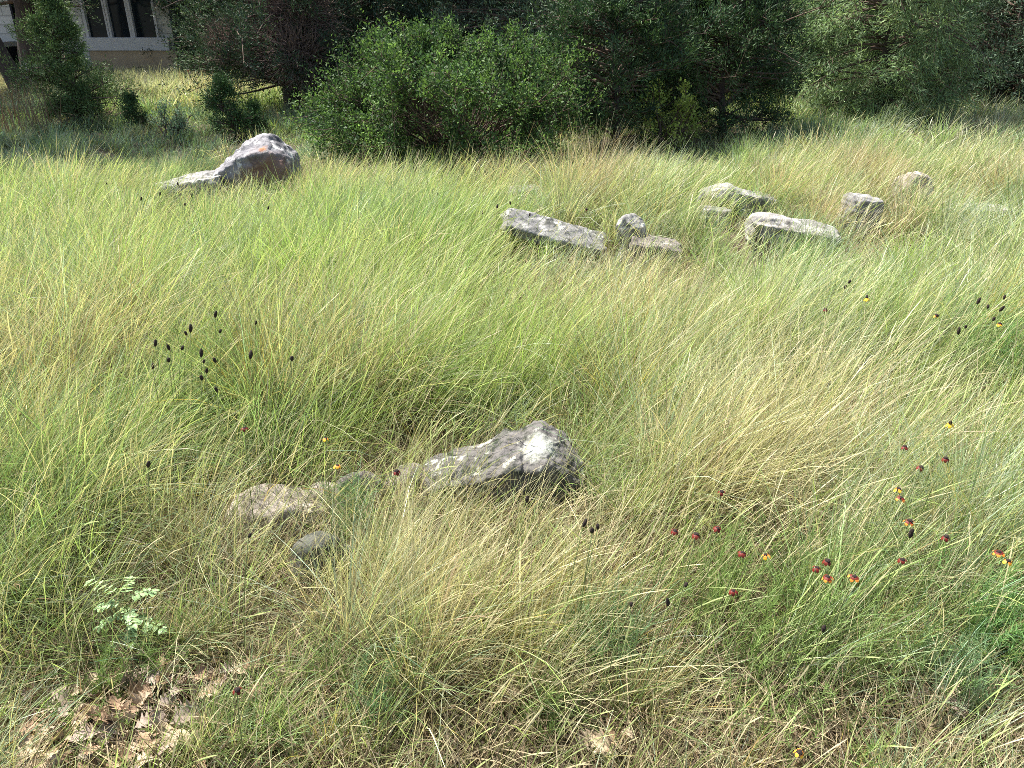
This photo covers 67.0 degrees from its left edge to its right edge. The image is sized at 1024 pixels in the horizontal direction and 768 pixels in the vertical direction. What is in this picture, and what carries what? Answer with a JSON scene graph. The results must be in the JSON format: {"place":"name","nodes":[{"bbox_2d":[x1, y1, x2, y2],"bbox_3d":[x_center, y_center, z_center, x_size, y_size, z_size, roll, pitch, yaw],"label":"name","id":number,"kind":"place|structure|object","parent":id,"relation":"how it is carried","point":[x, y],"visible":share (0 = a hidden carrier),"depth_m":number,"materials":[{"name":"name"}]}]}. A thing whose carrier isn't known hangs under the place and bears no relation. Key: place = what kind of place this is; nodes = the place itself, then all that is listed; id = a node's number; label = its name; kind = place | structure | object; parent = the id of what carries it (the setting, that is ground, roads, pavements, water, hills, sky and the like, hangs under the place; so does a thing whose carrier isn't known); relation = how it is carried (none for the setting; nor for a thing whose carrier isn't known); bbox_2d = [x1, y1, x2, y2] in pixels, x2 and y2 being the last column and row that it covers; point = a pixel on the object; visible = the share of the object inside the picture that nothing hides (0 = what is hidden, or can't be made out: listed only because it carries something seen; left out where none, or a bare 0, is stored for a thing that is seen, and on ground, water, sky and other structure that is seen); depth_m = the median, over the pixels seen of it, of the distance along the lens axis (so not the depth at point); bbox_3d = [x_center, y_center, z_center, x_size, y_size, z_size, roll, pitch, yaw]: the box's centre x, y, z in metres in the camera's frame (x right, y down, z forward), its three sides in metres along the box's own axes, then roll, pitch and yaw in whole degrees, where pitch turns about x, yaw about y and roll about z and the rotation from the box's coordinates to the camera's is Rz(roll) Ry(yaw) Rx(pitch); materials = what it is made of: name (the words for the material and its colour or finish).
{"place":"outdoors","nodes":[
{"label":"outdoors","id":0,"kind":"place"},
{"bbox_2d":[0,69,1023,767],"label":"ground","id":1,"kind":"structure","parent":0,"point":[230,139],"depth_m":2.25,"materials":[{"name":"green plant"}]},
{"bbox_2d":[0,38,33,93],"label":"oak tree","id":2,"kind":"object","parent":1,"relation":"on","point":[4,51],"visible":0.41,"depth_m":14.22,"materials":[{"name":"green plant"}]},
{"bbox_2d":[12,745,42,767],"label":"oak leaf","id":3,"kind":"object","parent":1,"relation":"on","point":[17,757],"visible":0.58,"depth_m":1.76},
{"bbox_2d":[0,71,72,141],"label":"dry stalks","id":4,"kind":"object","parent":1,"relation":"on","point":[15,114],"visible":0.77,"depth_m":10.66,"materials":[{"name":"plant"}]},
{"bbox_2d":[0,0,105,79],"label":"juniper tree","id":5,"kind":"object","parent":1,"relation":"on","point":[18,6],"visible":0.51,"depth_m":16.73,"materials":[{"name":"green plant"}]},
{"bbox_2d":[0,0,147,127],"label":"juniper sapling","id":6,"kind":"object","parent":1,"relation":"on","point":[57,19],"visible":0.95,"depth_m":11.02,"materials":[{"name":"green plant"}]},
{"bbox_2d":[65,721,99,741],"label":"oak leaf","id":7,"kind":"object","parent":1,"relation":"on","point":[83,732],"visible":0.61,"depth_m":1.80,"materials":[{"name":"plant"}]},
{"bbox_2d":[62,91,128,124],"bbox_3d":[-6.332,-4.085,11.949,1.146,0.942,1.122,18,32,33],"label":"brush pile","id":8,"kind":"object","parent":1,"relation":"on","point":[108,113],"visible":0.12,"depth_m":11.84,"materials":[{"name":"plant"}]},
{"bbox_2d":[107,695,126,709],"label":"oak leaf","id":9,"kind":"object","parent":1,"relation":"on","point":[114,699],"visible":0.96,"depth_m":1.88,"materials":[{"name":"plant"}]},
{"bbox_2d":[104,712,135,730],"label":"oak leaf","id":10,"kind":"object","parent":1,"relation":"on","point":[123,717],"visible":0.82,"depth_m":1.83,"materials":[{"name":"plant"}]},
{"bbox_2d":[0,0,244,74],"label":"house","id":11,"kind":"structure","parent":1,"relation":"on","point":[119,35],"depth_m":19.08,"materials":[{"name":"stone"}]},
{"bbox_2d":[79,0,109,36],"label":"window","id":12,"kind":"structure","parent":11,"relation":"in","point":[96,29],"depth_m":19.01,"materials":[{"name":"black glass"}]},
{"bbox_2d":[102,0,132,36],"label":"window","id":13,"kind":"structure","parent":11,"relation":"in","point":[116,11],"depth_m":18.99,"materials":[{"name":"black glass"}]},
{"bbox_2d":[126,0,159,36],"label":"window","id":14,"kind":"structure","parent":11,"relation":"in","point":[134,7],"depth_m":19.00,"materials":[{"name":"black glass"}]},
{"bbox_2d":[84,576,167,657],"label":"pinnate seedling","id":15,"kind":"object","parent":1,"relation":"on","point":[110,602],"visible":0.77,"depth_m":2.06,"materials":[{"name":"green plant"}]},
{"bbox_2d":[115,85,153,130],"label":"juniper seedling","id":16,"kind":"object","parent":1,"relation":"on","point":[131,108],"visible":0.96,"depth_m":10.65,"materials":[{"name":"green plant"}]},
{"bbox_2d":[146,461,162,603],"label":"coneflower","id":17,"kind":"object","parent":1,"relation":"on","point":[148,463],"visible":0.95,"depth_m":2.16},
{"bbox_2d":[144,98,199,140],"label":"pale weed","id":18,"kind":"object","parent":1,"relation":"on","point":[179,118],"visible":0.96,"depth_m":10.04,"materials":[{"name":"green plant"}]},
{"bbox_2d":[170,699,198,726],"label":"oak leaf","id":19,"kind":"object","parent":1,"relation":"on","point":[182,720],"visible":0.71,"depth_m":1.85,"materials":[{"name":"plant"}]},
{"bbox_2d":[153,170,226,204],"bbox_3d":[-2.927,-1.762,7.098,0.656,0.327,0.434,-6,27,-12],"label":"rock","id":20,"kind":"object","parent":1,"relation":"on","point":[207,175],"visible":0.41,"depth_m":6.93,"materials":[{"name":"stone"}]},
{"bbox_2d":[128,0,257,71],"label":"juniper tree","id":21,"kind":"object","parent":1,"relation":"on","point":[163,4],"visible":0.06,"depth_m":18.86,"materials":[{"name":"green plant"}]},
{"bbox_2d":[197,66,265,139],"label":"juniper seedling","id":22,"kind":"object","parent":1,"relation":"on","point":[223,85],"visible":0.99,"depth_m":10.16,"materials":[{"name":"green plant"}]},
{"bbox_2d":[232,686,245,767],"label":"coneflower","id":23,"kind":"object","parent":1,"relation":"on","point":[237,690],"visible":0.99,"depth_m":1.66,"materials":[{"name":"plant"}]},
{"bbox_2d":[243,533,251,659],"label":"coneflower","id":24,"kind":"object","parent":1,"relation":"on","point":[249,535],"visible":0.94,"depth_m":1.92,"materials":[{"name":"plant"}]},
{"bbox_2d":[212,133,303,200],"bbox_3d":[-2.510,-1.977,7.294,0.990,0.737,0.594,0,26,0],"label":"rock","id":25,"kind":"object","parent":1,"relation":"on","point":[260,153],"visible":0.48,"depth_m":7.04,"materials":[{"name":"grey stone"}]},
{"bbox_2d":[241,94,274,137],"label":"juniper seedling","id":26,"kind":"object","parent":1,"relation":"on","point":[255,103],"visible":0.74,"depth_m":10.35,"materials":[{"name":"green plant"}]},
{"bbox_2d":[145,0,412,112],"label":"juniper tree","id":27,"kind":"object","parent":1,"relation":"on","point":[268,66],"visible":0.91,"depth_m":11.48,"materials":[{"name":"green plant"}]},
{"bbox_2d":[225,481,352,547],"bbox_3d":[-0.749,0.465,2.665,0.451,0.259,0.248,-7,27,-14],"label":"rock","id":28,"kind":"object","parent":1,"relation":"on","point":[259,498],"visible":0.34,"depth_m":2.58,"materials":[{"name":"stone"}]},
{"bbox_2d":[188,0,403,54],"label":"juniper tree","id":29,"kind":"object","parent":1,"relation":"on","point":[258,14],"visible":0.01,"depth_m":17.70,"materials":[{"name":"green plant"}]},
{"bbox_2d":[287,531,361,591],"bbox_3d":[-0.570,0.572,2.404,0.240,0.262,0.132,-16,30,-30],"label":"rock","id":30,"kind":"object","parent":1,"relation":"on","point":[309,539],"visible":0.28,"depth_m":2.34,"materials":[{"name":"stone"}]},
{"bbox_2d":[193,0,504,111],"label":"juniper tree","id":31,"kind":"object","parent":1,"relation":"on","point":[390,7],"visible":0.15,"depth_m":12.21,"materials":[{"name":"green plant"}]},
{"bbox_2d":[336,471,382,514],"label":"rock","id":32,"kind":"object","parent":1,"relation":"on","point":[342,480],"visible":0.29,"depth_m":2.73,"materials":[{"name":"stone"}]},
{"bbox_2d":[383,463,423,504],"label":"rock","id":33,"kind":"object","parent":1,"relation":"on","point":[410,477],"visible":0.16,"depth_m":2.78,"materials":[{"name":"stone"}]},
{"bbox_2d":[278,5,607,173],"bbox_3d":[-0.678,-3.056,8.404,3.283,1.914,3.410,-16,30,-30],"label":"leafy shrub","id":34,"kind":"object","parent":1,"relation":"on","point":[403,80],"visible":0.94,"depth_m":7.82,"materials":[{"name":"green plant"}]},
{"bbox_2d":[334,0,600,97],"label":"juniper tree","id":35,"kind":"object","parent":1,"relation":"on","point":[469,2],"visible":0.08,"depth_m":12.82,"materials":[{"name":"green plant"}]},
{"bbox_2d":[418,420,587,517],"bbox_3d":[-0.023,0.337,2.797,0.655,0.381,0.339,0,26,0],"label":"rock","id":36,"kind":"object","parent":1,"relation":"on","point":[541,437],"visible":0.46,"depth_m":2.69,"materials":[{"name":"stone"}]},
{"bbox_2d":[1,627,1020,767],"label":"leaf litter","id":37,"kind":"object","parent":1,"relation":"on","point":[186,690],"visible":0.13,"depth_m":1.87,"materials":[{"name":"plant"}]},
{"bbox_2d":[10,731,35,751],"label":"oak leaf","id":38,"kind":"object","parent":37,"relation":"on","point":[27,739],"visible":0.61,"depth_m":1.80,"materials":[{"name":"plant"}]},
{"bbox_2d":[13,707,43,734],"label":"oak leaf","id":39,"kind":"object","parent":37,"relation":"on","point":[34,717],"visible":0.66,"depth_m":1.84,"materials":[{"name":"plant"}]},
{"bbox_2d":[17,748,39,767],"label":"oak leaf","id":40,"kind":"object","parent":37,"relation":"on","point":[27,760],"visible":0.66,"depth_m":1.75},
{"bbox_2d":[47,741,73,762],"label":"oak leaf","id":41,"kind":"object","parent":37,"relation":"on","point":[65,750],"visible":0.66,"depth_m":1.78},
{"bbox_2d":[48,697,74,712],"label":"oak leaf","id":42,"kind":"object","parent":37,"relation":"on","point":[59,705],"visible":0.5,"depth_m":1.91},
{"bbox_2d":[49,686,72,705],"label":"oak leaf","id":43,"kind":"object","parent":42,"relation":"on","point":[63,696],"visible":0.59,"depth_m":1.92,"materials":[{"name":"plant"}]},
{"bbox_2d":[93,713,120,743],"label":"oak leaf","id":44,"kind":"object","parent":37,"relation":"on","point":[104,724],"visible":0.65,"depth_m":1.83,"materials":[{"name":"plant"}]},
{"bbox_2d":[136,690,150,716],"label":"oak leaf","id":45,"kind":"object","parent":37,"relation":"on","point":[142,705],"visible":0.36,"depth_m":1.89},
{"bbox_2d":[130,691,151,709],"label":"oak leaf","id":46,"kind":"object","parent":45,"relation":"on","point":[138,698],"visible":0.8,"depth_m":1.89,"materials":[{"name":"plant"}]},
{"bbox_2d":[137,678,155,697],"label":"oak leaf","id":47,"kind":"object","parent":45,"relation":"on","point":[142,689],"visible":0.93,"depth_m":1.91,"materials":[{"name":"plant"}]},
{"bbox_2d":[134,709,153,728],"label":"oak leaf","id":48,"kind":"object","parent":37,"relation":"on","point":[143,720],"visible":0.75,"depth_m":1.84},
{"bbox_2d":[136,731,161,756],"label":"oak leaf","id":49,"kind":"object","parent":37,"relation":"on","point":[145,737],"visible":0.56,"depth_m":1.79,"materials":[{"name":"plant"}]},
{"bbox_2d":[156,740,173,754],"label":"oak leaf","id":50,"kind":"object","parent":37,"relation":"on","point":[166,747],"visible":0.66,"depth_m":1.77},
{"bbox_2d":[161,729,180,747],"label":"oak leaf","id":51,"kind":"object","parent":50,"relation":"on","point":[169,734],"visible":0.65,"depth_m":1.79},
{"bbox_2d":[159,692,178,708],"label":"oak leaf","id":52,"kind":"object","parent":37,"relation":"on","point":[166,700],"visible":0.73,"depth_m":1.89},
{"bbox_2d":[574,728,593,750],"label":"oak leaf","id":53,"kind":"object","parent":37,"relation":"on","point":[588,737],"visible":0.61,"depth_m":1.80,"materials":[{"name":"plant"}]},
{"bbox_2d":[591,727,617,754],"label":"oak leaf","id":54,"kind":"object","parent":37,"relation":"on","point":[600,741],"visible":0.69,"depth_m":1.76,"materials":[{"name":"plant"}]},
{"label":"oak leaf","id":55,"kind":"object","parent":37,"relation":"on","visible":0},
{"bbox_2d":[192,663,206,679],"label":"oak leaf","id":56,"kind":"object","parent":55,"relation":"on","point":[201,670],"visible":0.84,"depth_m":1.96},
{"bbox_2d":[0,112,1023,326],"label":"meadow grass","id":57,"kind":"structure","parent":1,"relation":"on","point":[543,203],"depth_m":5.65,"materials":[{"name":"plant"}]},
{"bbox_2d":[0,59,1023,169],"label":"lawn grass","id":58,"kind":"structure","parent":1,"relation":"on","point":[148,78],"depth_m":10.07,"materials":[{"name":"plant"}]},
{"bbox_2d":[35,212,1023,767],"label":"feathery weeds","id":59,"kind":"object","parent":1,"relation":"on","point":[715,592],"visible":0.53,"depth_m":2.01,"materials":[{"name":"green plant"}]},
{"bbox_2d":[499,208,611,259],"bbox_3d":[0.311,-1.013,5.436,0.805,0.426,0.249,0,26,0],"label":"rock","id":60,"kind":"object","parent":1,"relation":"on","point":[549,224],"visible":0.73,"depth_m":5.37,"materials":[{"name":"stone"}]},
{"bbox_2d":[428,0,710,134],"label":"juniper tree","id":61,"kind":"object","parent":1,"relation":"on","point":[492,20],"visible":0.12,"depth_m":10.93,"materials":[{"name":"green plant"}]},
{"bbox_2d":[557,518,586,669],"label":"coneflower","id":62,"kind":"object","parent":1,"relation":"on","point":[584,523],"visible":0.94,"depth_m":1.91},
{"bbox_2d":[575,527,593,663],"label":"coneflower","id":63,"kind":"object","parent":1,"relation":"on","point":[592,530],"visible":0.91,"depth_m":1.91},
{"bbox_2d":[596,601,632,731],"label":"coneflower","id":64,"kind":"object","parent":1,"relation":"on","point":[631,604],"visible":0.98,"depth_m":1.76,"materials":[{"name":"plant"}]},
{"bbox_2d":[518,0,735,154],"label":"juniper bush","id":65,"kind":"object","parent":1,"relation":"on","point":[613,53],"visible":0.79,"depth_m":8.69,"materials":[{"name":"green plant"}]},
{"bbox_2d":[616,213,646,259],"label":"rock","id":66,"kind":"object","parent":1,"relation":"on","point":[624,223],"visible":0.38,"depth_m":5.31,"materials":[{"name":"stone"}]},
{"bbox_2d":[634,597,669,732],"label":"coneflower","id":67,"kind":"object","parent":1,"relation":"on","point":[667,602],"visible":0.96,"depth_m":1.75,"materials":[{"name":"plant"}]},
{"bbox_2d":[629,234,681,266],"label":"rock","id":68,"kind":"object","parent":1,"relation":"on","point":[663,243],"visible":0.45,"depth_m":5.23,"materials":[{"name":"stone"}]},
{"bbox_2d":[634,528,678,658],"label":"coneflower","id":69,"kind":"object","parent":1,"relation":"on","point":[674,531],"visible":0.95,"depth_m":1.91,"materials":[{"name":"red plant"}]},
{"bbox_2d":[648,582,687,725],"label":"coneflower","id":70,"kind":"object","parent":1,"relation":"on","point":[685,584],"visible":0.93,"depth_m":1.78,"materials":[{"name":"plant"}]},
{"bbox_2d":[635,74,716,154],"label":"shrub","id":71,"kind":"object","parent":1,"relation":"on","point":[674,132],"visible":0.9,"depth_m":9.14,"materials":[{"name":"green plant"}]},
{"bbox_2d":[667,532,699,668],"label":"coneflower","id":72,"kind":"object","parent":1,"relation":"on","point":[696,535],"visible":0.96,"depth_m":1.88,"materials":[{"name":"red plant"}]},
{"bbox_2d":[689,526,721,669],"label":"coneflower","id":73,"kind":"object","parent":1,"relation":"on","point":[717,529],"visible":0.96,"depth_m":1.92,"materials":[{"name":"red plant"}]},
{"bbox_2d":[681,589,737,726],"bbox_3d":[0.455,0.654,1.807,0.093,0.438,0.020,-3,26,-7],"label":"coneflower","id":74,"kind":"object","parent":1,"relation":"on","point":[732,592],"visible":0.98,"depth_m":1.76,"materials":[{"name":"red plant"}]},
{"bbox_2d":[693,490,725,625],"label":"coneflower","id":75,"kind":"object","parent":1,"relation":"on","point":[721,492],"visible":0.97,"depth_m":2.04,"materials":[{"name":"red plant"}]},
{"bbox_2d":[697,205,731,228],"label":"rock","id":76,"kind":"object","parent":1,"relation":"on","point":[709,209],"visible":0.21,"depth_m":6.01,"materials":[{"name":"stone"}]},
{"bbox_2d":[597,0,838,96],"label":"juniper tree","id":77,"kind":"object","parent":1,"relation":"on","point":[761,52],"visible":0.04,"depth_m":13.04,"materials":[{"name":"green plant"}]},
{"bbox_2d":[696,551,745,681],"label":"coneflower","id":78,"kind":"object","parent":1,"relation":"on","point":[742,554],"visible":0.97,"depth_m":1.85,"materials":[{"name":"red plant"}]},
{"bbox_2d":[697,182,778,220],"bbox_3d":[1.883,-1.440,6.471,0.700,0.464,0.310,0,26,0],"label":"rock","id":79,"kind":"object","parent":1,"relation":"on","point":[761,201],"visible":0.25,"depth_m":6.33,"materials":[{"name":"stone"}]},
{"bbox_2d":[624,0,858,141],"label":"juniper bush","id":80,"kind":"object","parent":1,"relation":"on","point":[735,17],"visible":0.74,"depth_m":9.36,"materials":[{"name":"green plant"}]},
{"bbox_2d":[720,553,770,692],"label":"coneflower","id":81,"kind":"object","parent":1,"relation":"on","point":[765,556],"visible":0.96,"depth_m":1.85,"materials":[{"name":"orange plant"}]},
{"bbox_2d":[744,212,840,260],"bbox_3d":[1.964,-0.936,5.444,0.659,0.507,0.291,0,26,0],"label":"rock","id":82,"kind":"object","parent":1,"relation":"on","point":[771,220],"visible":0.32,"depth_m":5.33,"materials":[{"name":"stone"}]},
{"bbox_2d":[779,566,820,705],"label":"coneflower","id":83,"kind":"object","parent":1,"relation":"on","point":[817,568],"visible":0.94,"depth_m":1.81,"materials":[{"name":"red plant"}]},
{"bbox_2d":[782,625,825,750],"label":"coneflower","id":84,"kind":"object","parent":1,"relation":"on","point":[823,628],"visible":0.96,"depth_m":1.71,"materials":[{"name":"plant"}]},
{"bbox_2d":[777,558,831,702],"bbox_3d":[0.704,0.608,1.874,0.062,0.460,0.020,0,26,0],"label":"coneflower","id":85,"kind":"object","parent":1,"relation":"on","point":[826,561],"visible":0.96,"depth_m":1.82,"materials":[{"name":"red plant"}]},
{"bbox_2d":[776,574,833,712],"bbox_3d":[0.693,0.632,1.839,0.064,0.448,0.025,0,26,0],"label":"coneflower","id":86,"kind":"object","parent":1,"relation":"on","point":[826,577],"visible":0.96,"depth_m":1.79,"materials":[{"name":"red plant"}]},
{"bbox_2d":[734,0,924,84],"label":"juniper tree","id":87,"kind":"object","parent":1,"relation":"on","point":[849,42],"visible":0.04,"depth_m":15.33,"materials":[{"name":"green plant"}]},
{"bbox_2d":[808,574,859,701],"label":"coneflower","id":88,"kind":"object","parent":1,"relation":"on","point":[853,577],"visible":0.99,"depth_m":1.79,"materials":[{"name":"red plant"}]},
{"bbox_2d":[835,192,883,243],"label":"rock","id":89,"kind":"object","parent":1,"relation":"on","point":[867,202],"visible":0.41,"depth_m":5.87,"materials":[{"name":"stone"}]},
{"bbox_2d":[846,487,901,604],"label":"coneflower","id":90,"kind":"object","parent":1,"relation":"on","point":[898,489],"visible":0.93,"depth_m":2.04,"materials":[{"name":"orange plant"}]},
{"bbox_2d":[854,495,904,633],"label":"coneflower","id":91,"kind":"object","parent":1,"relation":"on","point":[900,498],"visible":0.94,"depth_m":2.00,"materials":[{"name":"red plant"}]},
{"bbox_2d":[853,557,906,709],"bbox_3d":[0.880,0.608,1.866,0.054,0.459,0.020,-12,28,-23],"label":"coneflower","id":92,"kind":"object","parent":1,"relation":"on","point":[902,560],"visible":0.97,"depth_m":1.82,"materials":[{"name":"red plant"}]},
{"bbox_2d":[853,528,913,677],"bbox_3d":[0.912,0.565,1.917,0.072,0.493,0.011,-8,27,-16],"label":"coneflower","id":93,"kind":"object","parent":1,"relation":"on","point":[910,533],"visible":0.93,"depth_m":1.86,"materials":[{"name":"plant"}]},
{"bbox_2d":[870,518,914,626],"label":"coneflower","id":94,"kind":"object","parent":1,"relation":"on","point":[908,521],"visible":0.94,"depth_m":1.91,"materials":[{"name":"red plant"}]},
{"bbox_2d":[766,0,1023,126],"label":"feathery tree","id":95,"kind":"object","parent":1,"relation":"on","point":[877,83],"visible":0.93,"depth_m":10.48,"materials":[{"name":"green plant"}]},
{"bbox_2d":[879,465,923,588],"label":"coneflower","id":96,"kind":"object","parent":1,"relation":"on","point":[920,467],"visible":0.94,"depth_m":2.13,"materials":[{"name":"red plant"}]},
{"bbox_2d":[890,171,933,212],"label":"rock","id":97,"kind":"object","parent":1,"relation":"on","point":[906,175],"visible":0.21,"depth_m":6.50,"materials":[{"name":"stone"}]},
{"bbox_2d":[881,534,949,671],"bbox_3d":[0.998,0.569,1.925,0.070,0.475,0.020,0,26,0],"label":"coneflower","id":98,"kind":"object","parent":1,"relation":"on","point":[946,536],"visible":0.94,"depth_m":1.88,"materials":[{"name":"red plant"}]},
{"bbox_2d":[866,0,1023,112],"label":"juniper tree","id":99,"kind":"object","parent":1,"relation":"on","point":[1005,33],"visible":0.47,"depth_m":11.89,"materials":[{"name":"green plant"}]},
{"bbox_2d":[917,550,1004,682],"bbox_3d":[1.090,0.590,1.889,0.096,0.465,0.026,3,26,7],"label":"coneflower","id":100,"kind":"object","parent":1,"relation":"on","point":[999,553],"visible":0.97,"depth_m":1.83,"materials":[{"name":"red plant"}]},
{"bbox_2d":[928,0,1023,109],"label":"juniper tree","id":101,"kind":"object","parent":1,"relation":"on","point":[981,18],"visible":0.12,"depth_m":12.41,"materials":[{"name":"green plant"}]},
{"bbox_2d":[953,559,1012,674],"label":"coneflower","id":102,"kind":"object","parent":1,"relation":"on","point":[1008,561],"visible":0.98,"depth_m":1.81,"materials":[{"name":"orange plant"}]},
{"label":"oak leaf","id":103,"kind":"object","parent":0,"visible":0},
{"bbox_2d":[149,705,168,731],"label":"oak leaf","id":104,"kind":"object","parent":103,"relation":"on","point":[157,715],"visible":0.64,"depth_m":1.85,"materials":[{"name":"plant"}]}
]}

